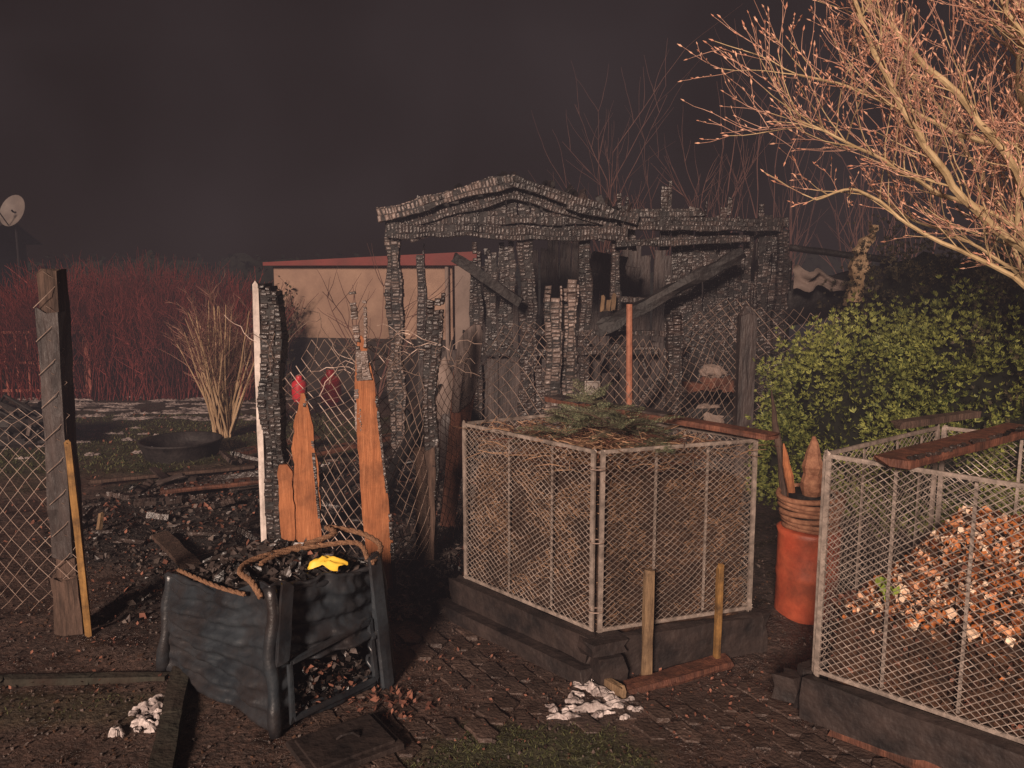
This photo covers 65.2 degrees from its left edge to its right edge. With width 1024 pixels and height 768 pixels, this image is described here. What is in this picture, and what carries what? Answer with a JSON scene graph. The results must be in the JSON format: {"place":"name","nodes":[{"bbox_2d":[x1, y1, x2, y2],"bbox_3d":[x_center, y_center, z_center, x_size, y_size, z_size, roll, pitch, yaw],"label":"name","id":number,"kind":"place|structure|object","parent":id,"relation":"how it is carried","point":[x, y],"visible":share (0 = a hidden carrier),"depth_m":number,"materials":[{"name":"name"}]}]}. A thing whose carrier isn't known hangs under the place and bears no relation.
{"place":"outdoors","nodes":[
{"label":"outdoors","id":0,"kind":"place"},
{"bbox_2d":[0,242,29,345],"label":"walls","id":1,"kind":"structure","parent":0,"point":[8,253],"depth_m":18.86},
{"bbox_2d":[0,221,42,244],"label":"roof","id":2,"kind":"structure","parent":1,"relation":"on","point":[7,234],"depth_m":18.49,"materials":[{"name":"tile"}]},
{"bbox_2d":[0,331,1023,767],"bbox_3d":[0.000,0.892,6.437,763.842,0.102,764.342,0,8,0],"label":"ground","id":3,"kind":"structure","parent":0,"point":[84,747],"depth_m":3.82,"materials":[{"name":"brown soil"}]},
{"bbox_2d":[0,195,24,287],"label":"satellite dish","id":4,"kind":"object","parent":3,"relation":"on","point":[12,208],"visible":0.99,"depth_m":17.29,"materials":[{"name":"metal"}]},
{"bbox_2d":[0,271,79,609],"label":"chain link fence","id":5,"kind":"object","parent":3,"relation":"on","point":[32,489],"visible":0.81,"depth_m":4.01,"materials":[{"name":"metal"}]},
{"bbox_2d":[0,394,80,449],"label":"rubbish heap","id":6,"kind":"object","parent":3,"relation":"on","point":[12,431],"visible":0.54,"depth_m":8.11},
{"bbox_2d":[0,325,94,398],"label":"metal gate","id":7,"kind":"structure","parent":3,"relation":"on","point":[90,375],"depth_m":11.36,"materials":[{"name":"metal"}]},
{"bbox_2d":[35,269,84,635],"bbox_3d":[-2.208,0.384,3.933,0.162,1.883,0.138,0,8,0],"label":"fence post","id":8,"kind":"object","parent":3,"relation":"on","point":[67,612],"visible":0.79,"depth_m":3.89,"materials":[{"name":"grey wood"}]},
{"bbox_2d":[64,440,91,636],"bbox_3d":[-2.120,0.763,3.915,0.083,0.994,0.036,4,9,26],"label":"wooden stake","id":9,"kind":"object","parent":3,"relation":"on","point":[75,512],"visible":1,"depth_m":3.90,"materials":[{"name":"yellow wood"}]},
{"bbox_2d":[0,666,188,767],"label":"timber beams","id":10,"kind":"object","parent":3,"relation":"on","point":[164,751],"visible":0.96,"depth_m":3.47,"materials":[{"name":"weathered wood"}]},
{"bbox_2d":[96,512,103,529],"bbox_3d":[-2.811,0.966,5.452,0.032,0.192,0.066,5,10,33],"label":"wooden stake","id":11,"kind":"object","parent":3,"relation":"on","point":[100,519],"visible":0.59,"depth_m":5.44,"materials":[{"name":"brown wood"}]},
{"bbox_2d":[0,249,306,400],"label":"red dogwood hedge","id":12,"kind":"object","parent":3,"relation":"on","point":[141,361],"visible":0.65,"depth_m":11.26,"materials":[{"name":"red plant"}]},
{"bbox_2d":[88,464,256,483],"bbox_3d":[-2.922,0.780,6.952,1.360,0.046,0.055,-3,8,-20],"label":"fallen board","id":13,"kind":"object","parent":3,"relation":"on","point":[146,476],"visible":0.95,"depth_m":6.94,"materials":[{"name":"brown wood"}]},
{"bbox_2d":[151,531,200,569],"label":"fallen board","id":14,"kind":"object","parent":3,"relation":"on","point":[176,551],"visible":0.62,"depth_m":5.00,"materials":[{"name":"brown wood"}]},
{"bbox_2d":[137,431,222,463],"bbox_3d":[-3.250,0.624,7.864,0.784,0.175,0.778,0,8,0],"label":"round tub","id":15,"kind":"object","parent":3,"relation":"on","point":[179,447],"visible":0.99,"depth_m":7.75,"materials":[{"name":"black plastic"}]},
{"bbox_2d":[163,275,285,437],"bbox_3d":[-3.122,-0.321,8.658,1.148,1.838,1.463,3,9,21],"label":"vase shaped shrub","id":16,"kind":"object","parent":3,"relation":"on","point":[216,375],"visible":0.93,"depth_m":8.61,"materials":[{"name":"beige plant"}]},
{"bbox_2d":[159,470,320,494],"bbox_3d":[-2.174,0.787,6.472,1.247,0.072,0.156,-3,8,-19],"label":"fallen board","id":17,"kind":"object","parent":3,"relation":"on","point":[204,485],"visible":0.66,"depth_m":6.36,"materials":[{"name":"red wood"}]},
{"bbox_2d":[252,281,290,541],"bbox_3d":[-1.455,0.281,4.892,0.198,1.814,0.169,0,8,0],"label":"fence post","id":18,"kind":"object","parent":3,"relation":"on","point":[269,316],"visible":0.77,"depth_m":4.81,"materials":[{"name":"brown wood"}]},
{"bbox_2d":[156,537,395,738],"bbox_3d":[-1.063,1.002,3.566,0.974,0.649,0.659,6,10,38],"label":"melted composter","id":19,"kind":"object","parent":3,"relation":"on","point":[297,642],"visible":0.84,"depth_m":3.33,"materials":[{"name":"black plastic"}]},
{"bbox_2d":[176,525,383,598],"bbox_3d":[-0.994,0.756,3.514,0.713,0.162,0.686,-7,11,-41],"label":"rope","id":20,"kind":"object","parent":19,"relation":"on","point":[309,544],"visible":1,"depth_m":3.45,"materials":[{"name":"brown fabric"}]},
{"bbox_2d":[307,555,347,570],"bbox_3d":[-0.776,0.746,3.344,0.179,0.062,0.089,0,8,0],"label":"yellow cloth","id":21,"kind":"object","parent":19,"relation":"on","point":[332,563],"visible":1,"depth_m":3.32,"materials":[{"name":"fabric"}]},
{"bbox_2d":[233,434,320,454],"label":"fallen board","id":22,"kind":"object","parent":3,"relation":"on","point":[248,450],"visible":0.3,"depth_m":7.62,"materials":[{"name":"red wood"}]},
{"bbox_2d":[277,464,295,540],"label":"burnt fence board","id":23,"kind":"object","parent":3,"relation":"on","point":[286,504],"visible":0.64,"depth_m":4.71,"materials":[{"name":"brown wood"}]},
{"bbox_2d":[291,374,307,401],"bbox_3d":[-2.980,0.050,11.216,0.213,0.392,0.213,0,8,0],"label":"gas bottle","id":24,"kind":"object","parent":3,"relation":"on","point":[297,388],"visible":0.73,"depth_m":11.14,"materials":[{"name":"metal"}]},
{"bbox_2d":[291,387,321,543],"bbox_3d":[-1.214,0.580,4.727,0.163,1.136,0.045,0,8,0],"label":"burnt fence board","id":25,"kind":"object","parent":3,"relation":"on","point":[307,498],"visible":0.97,"depth_m":4.71,"materials":[{"name":"brown wood"}]},
{"bbox_2d":[4,395,643,737],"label":"snow patches","id":26,"kind":"object","parent":3,"relation":"on","point":[151,707],"visible":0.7,"depth_m":3.40,"materials":[{"name":"white snow"}]},
{"bbox_2d":[319,466,334,481],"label":"fallen board","id":27,"kind":"object","parent":3,"relation":"on","point":[325,472],"visible":0.17,"depth_m":5.35,"materials":[{"name":"brown wood"}]},
{"bbox_2d":[0,412,654,767],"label":"grass","id":28,"kind":"structure","parent":3,"relation":"on","point":[343,454],"depth_m":7.53,"materials":[{"name":"green plant"}]},
{"bbox_2d":[320,368,341,405],"bbox_3d":[-2.470,0.030,10.910,0.280,0.512,0.280,0,8,0],"label":"gas bottle","id":29,"kind":"object","parent":3,"relation":"on","point":[335,381],"visible":0.84,"depth_m":10.81,"materials":[{"name":"metal"}]},
{"bbox_2d":[289,433,390,460],"bbox_3d":[-1.548,0.586,7.608,1.170,0.124,0.156,-6,10,-38],"label":"fallen board","id":30,"kind":"object","parent":3,"relation":"on","point":[337,447],"visible":0.32,"depth_m":7.50,"materials":[{"name":"red wood"}]},
{"bbox_2d":[286,712,403,767],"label":"composter lid","id":31,"kind":"object","parent":3,"relation":"on","point":[360,740],"visible":1,"depth_m":2.99,"materials":[{"name":"black plastic"}]},
{"bbox_2d":[236,243,462,397],"bbox_3d":[-2.388,-0.914,11.620,3.201,2.186,1.794,8,11,43],"label":"climbing shrub","id":32,"kind":"object","parent":3,"relation":"on","point":[291,330],"visible":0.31,"depth_m":11.30,"materials":[{"name":"brown plant"}]},
{"bbox_2d":[348,291,396,594],"bbox_3d":[-0.758,0.358,4.375,0.232,1.720,0.086,0,8,0],"label":"burnt fence board","id":33,"kind":"object","parent":3,"relation":"on","point":[377,516],"visible":0.99,"depth_m":4.37,"materials":[{"name":"brown wood"}]},
{"bbox_2d":[263,251,491,392],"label":"beige garage","id":34,"kind":"structure","parent":3,"relation":"on","point":[304,278],"depth_m":12.03,"materials":[{"name":"paint"}]},
{"bbox_2d":[0,410,794,764],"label":"dead leaves","id":35,"kind":"object","parent":3,"relation":"on","point":[398,692],"visible":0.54,"depth_m":3.46,"materials":[{"name":"brown plant"}]},
{"bbox_2d":[44,447,759,624],"bbox_3d":[-0.947,0.923,5.822,4.929,0.212,3.617,0,8,0],"label":"charred debris","id":36,"kind":"object","parent":3,"relation":"on","point":[140,497],"visible":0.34,"depth_m":5.59,"materials":[{"name":"brown wood"}]},
{"bbox_2d":[386,384,442,494],"bbox_3d":[-0.802,0.438,6.170,0.110,0.831,0.684,6,10,38],"label":"fallen board","id":37,"kind":"object","parent":3,"relation":"on","point":[407,450],"visible":0.51,"depth_m":6.14,"materials":[{"name":"brown wood"}]},
{"bbox_2d":[414,293,445,565],"bbox_3d":[-0.493,0.306,4.817,0.205,1.702,0.108,0,8,0],"label":"fence post","id":38,"kind":"object","parent":3,"relation":"on","point":[434,327],"visible":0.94,"depth_m":4.79,"materials":[{"name":"brown wood"}]},
{"bbox_2d":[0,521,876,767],"bbox_3d":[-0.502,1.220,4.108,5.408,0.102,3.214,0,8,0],"label":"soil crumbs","id":39,"kind":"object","parent":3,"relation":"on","point":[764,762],"visible":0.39,"depth_m":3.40,"materials":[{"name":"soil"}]},
{"bbox_2d":[436,357,471,470],"bbox_3d":[-0.562,0.283,7.149,0.407,1.074,0.320,0,8,0],"label":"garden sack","id":40,"kind":"object","parent":3,"relation":"on","point":[444,416],"visible":0.3,"depth_m":7.02,"materials":[{"name":"white plastic"}]},
{"bbox_2d":[440,324,482,526],"bbox_3d":[-0.352,0.316,5.510,0.309,1.455,0.046,0,8,0],"label":"burnt fence board","id":41,"kind":"object","parent":3,"relation":"on","point":[462,411],"visible":0.88,"depth_m":5.47,"materials":[{"name":"black wood"}]},
{"bbox_2d":[27,249,948,331],"bbox_3d":[-0.317,-2.524,24.924,70.150,3.664,2.757,0,8,0],"label":"distant hedge","id":42,"kind":"object","parent":3,"relation":"on","point":[245,264],"visible":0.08,"depth_m":24.44,"materials":[{"name":"red plant"}]},
{"bbox_2d":[435,582,625,698],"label":"stones","id":43,"kind":"object","parent":3,"relation":"on","point":[617,688],"visible":0.12,"depth_m":3.44,"materials":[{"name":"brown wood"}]},
{"bbox_2d":[521,356,544,449],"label":"burnt fence board","id":44,"kind":"object","parent":3,"relation":"on","point":[528,404],"visible":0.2,"depth_m":5.67,"materials":[{"name":"brown wood"}]},
{"bbox_2d":[224,298,870,576],"bbox_3d":[0.659,0.232,5.574,4.896,1.585,0.985,-4,9,-27],"label":"chain link fence","id":45,"kind":"object","parent":3,"relation":"on","point":[394,362],"visible":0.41,"depth_m":4.91,"materials":[{"name":"metal"}]},
{"bbox_2d":[543,279,578,450],"bbox_3d":[0.340,0.152,5.601,0.287,1.756,0.156,-4,9,-24],"label":"fence post","id":46,"kind":"object","parent":3,"relation":"on","point":[561,367],"visible":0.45,"depth_m":5.50,"materials":[{"name":"brown wood"}]},
{"bbox_2d":[376,171,790,459],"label":"burnt shed","id":47,"kind":"structure","parent":3,"relation":"on","point":[712,269],"depth_m":7.45,"materials":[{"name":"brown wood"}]},
{"bbox_2d":[584,381,599,394],"bbox_3d":[0.745,0.029,7.486,0.140,0.130,0.142,0,8,0],"label":"sign","id":48,"kind":"object","parent":47,"relation":"attached to","point":[595,385],"visible":0.57,"depth_m":7.42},
{"bbox_2d":[433,408,780,685],"bbox_3d":[0.432,0.731,3.999,0.980,1.081,1.452,-8,11,-43],"label":"compost cage","id":49,"kind":"object","parent":3,"relation":"on","point":[575,538],"visible":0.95,"depth_m":3.75,"materials":[{"name":"metal"}]},
{"bbox_2d":[510,378,683,456],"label":"spruce branches","id":50,"kind":"object","parent":49,"relation":"on","point":[582,414],"visible":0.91,"depth_m":3.92,"materials":[{"name":"green plant"}]},
{"bbox_2d":[544,394,779,440],"bbox_3d":[0.712,0.157,4.119,1.364,0.070,0.111,7,11,42],"label":"charred board","id":51,"kind":"object","parent":49,"relation":"on","point":[760,434],"visible":0.7,"depth_m":3.96,"materials":[{"name":"red wood"}]},
{"bbox_2d":[626,304,632,438],"bbox_3d":[0.884,0.178,6.064,0.059,1.560,0.051,3,9,22],"label":"fence post","id":52,"kind":"object","parent":3,"relation":"on","point":[629,344],"visible":0.45,"depth_m":5.99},
{"bbox_2d":[529,5,740,343],"bbox_3d":[1.607,-2.702,12.145,3.059,5.576,1.599,7,11,40],"label":"bare tree","id":53,"kind":"object","parent":3,"relation":"on","point":[615,202],"visible":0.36,"depth_m":12.14,"materials":[{"name":"brown plant"}]},
{"bbox_2d":[641,568,654,675],"bbox_3d":[0.600,1.072,3.539,0.047,0.528,0.031,-2,8,-15],"label":"wooden stake","id":54,"kind":"object","parent":3,"relation":"on","point":[647,617],"visible":0.93,"depth_m":3.52,"materials":[{"name":"brown wood"}]},
{"bbox_2d":[663,313,683,461],"bbox_3d":[1.289,0.175,6.386,0.150,1.490,0.128,0,8,0],"label":"fence post","id":55,"kind":"object","parent":3,"relation":"on","point":[674,338],"visible":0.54,"depth_m":6.29,"materials":[{"name":"brown wood"}]},
{"bbox_2d":[623,653,733,694],"bbox_3d":[0.753,1.307,3.591,0.593,0.047,0.101,-4,9,-26],"label":"timber edging","id":56,"kind":"object","parent":3,"relation":"on","point":[690,671],"visible":0.97,"depth_m":3.57,"materials":[{"name":"red wood"}]},
{"bbox_2d":[626,36,768,257],"bbox_3d":[2.824,-2.575,12.454,2.284,5.240,2.171,0,8,0],"label":"bare tree","id":57,"kind":"object","parent":3,"relation":"on","point":[697,196],"visible":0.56,"depth_m":12.43,"materials":[{"name":"brown plant"}]},
{"bbox_2d":[680,364,733,470],"bbox_3d":[1.770,0.323,7.160,0.606,1.006,0.353,0,8,0],"label":"rubble pile","id":58,"kind":"object","parent":3,"relation":"on","point":[725,417],"visible":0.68,"depth_m":7.04,"materials":[{"name":"grey stone"}]},
{"bbox_2d":[713,563,723,658],"bbox_3d":[0.950,1.065,3.684,0.026,0.493,0.030,-2,8,-17],"label":"wooden stake","id":59,"kind":"object","parent":3,"relation":"on","point":[719,585],"visible":0.92,"depth_m":3.67,"materials":[{"name":"brown wood"}]},
{"bbox_2d":[731,306,756,487],"bbox_3d":[1.900,0.135,6.563,0.139,1.545,0.129,0,8,0],"label":"fence post","id":60,"kind":"object","parent":3,"relation":"on","point":[744,380],"visible":0.7,"depth_m":6.48,"materials":[{"name":"grey wood"}]},
{"bbox_2d":[650,12,855,279],"bbox_3d":[3.798,-2.899,12.269,3.355,5.934,1.660,0,8,0],"label":"bare tree","id":61,"kind":"object","parent":3,"relation":"on","point":[791,233],"visible":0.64,"depth_m":12.26,"materials":[{"name":"brown plant"}]},
{"bbox_2d":[771,389,847,624],"bbox_3d":[1.556,0.634,4.179,0.364,1.180,0.357,0,8,0],"label":"kindling barrel","id":62,"kind":"object","parent":3,"relation":"on","point":[797,550],"visible":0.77,"depth_m":4.10,"materials":[{"name":"terracotta"},{"name":"cane"},{"name":"raw wood"}]},
{"bbox_2d":[783,244,898,409],"bbox_3d":[3.110,-0.288,7.606,1.060,2.054,0.310,0,8,0],"label":"crumpled roof sheet","id":63,"kind":"object","parent":3,"relation":"on","point":[807,289],"visible":0.52,"depth_m":7.62,"materials":[{"name":"grey metal"}]},
{"bbox_2d":[678,0,1023,288],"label":"bare magnolia tree","id":64,"kind":"object","parent":3,"relation":"on","point":[1002,145],"visible":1,"depth_m":4.30,"materials":[{"name":"brown plant"}]},
{"bbox_2d":[839,225,878,344],"bbox_3d":[3.015,-0.270,7.030,0.246,2.215,0.149,0,8,0],"label":"broken post","id":65,"kind":"object","parent":3,"relation":"on","point":[852,268],"visible":0.34,"depth_m":6.90,"materials":[{"name":"wood"}]},
{"bbox_2d":[764,0,976,313],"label":"bare tree","id":66,"kind":"object","parent":3,"relation":"on","point":[861,217],"visible":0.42,"depth_m":11.29,"materials":[{"name":"brown plant"}]},
{"bbox_2d":[742,267,1023,536],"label":"thuja bush","id":67,"kind":"object","parent":3,"relation":"on","point":[854,388],"visible":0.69,"depth_m":5.66,"materials":[{"name":"green plant"}]},
{"bbox_2d":[771,424,1023,767],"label":"compost cage","id":68,"kind":"object","parent":3,"relation":"on","point":[920,664],"visible":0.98,"depth_m":3.02,"materials":[{"name":"metal"}]},
{"bbox_2d":[891,410,980,429],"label":"charred board","id":69,"kind":"object","parent":68,"relation":"on","point":[919,421],"visible":1,"depth_m":3.66,"materials":[{"name":"brown wood"}]},
{"bbox_2d":[874,423,1023,469],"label":"charred board","id":70,"kind":"object","parent":68,"relation":"on","point":[920,454],"visible":1,"depth_m":3.09,"materials":[{"name":"red wood"}]},
{"bbox_2d":[813,200,1023,511],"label":"dark conifer","id":71,"kind":"object","parent":3,"relation":"on","point":[906,277],"visible":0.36,"depth_m":6.23,"materials":[{"name":"green plant"}]},
{"bbox_2d":[0,0,1023,272],"label":"sky","id":72,"kind":"structure","parent":0,"point":[268,129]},
{"bbox_2d":[311,575,902,767],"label":"paved path","id":73,"kind":"structure","parent":0,"point":[479,730],"depth_m":3.29,"materials":[{"name":"grey stone"}]}
]}

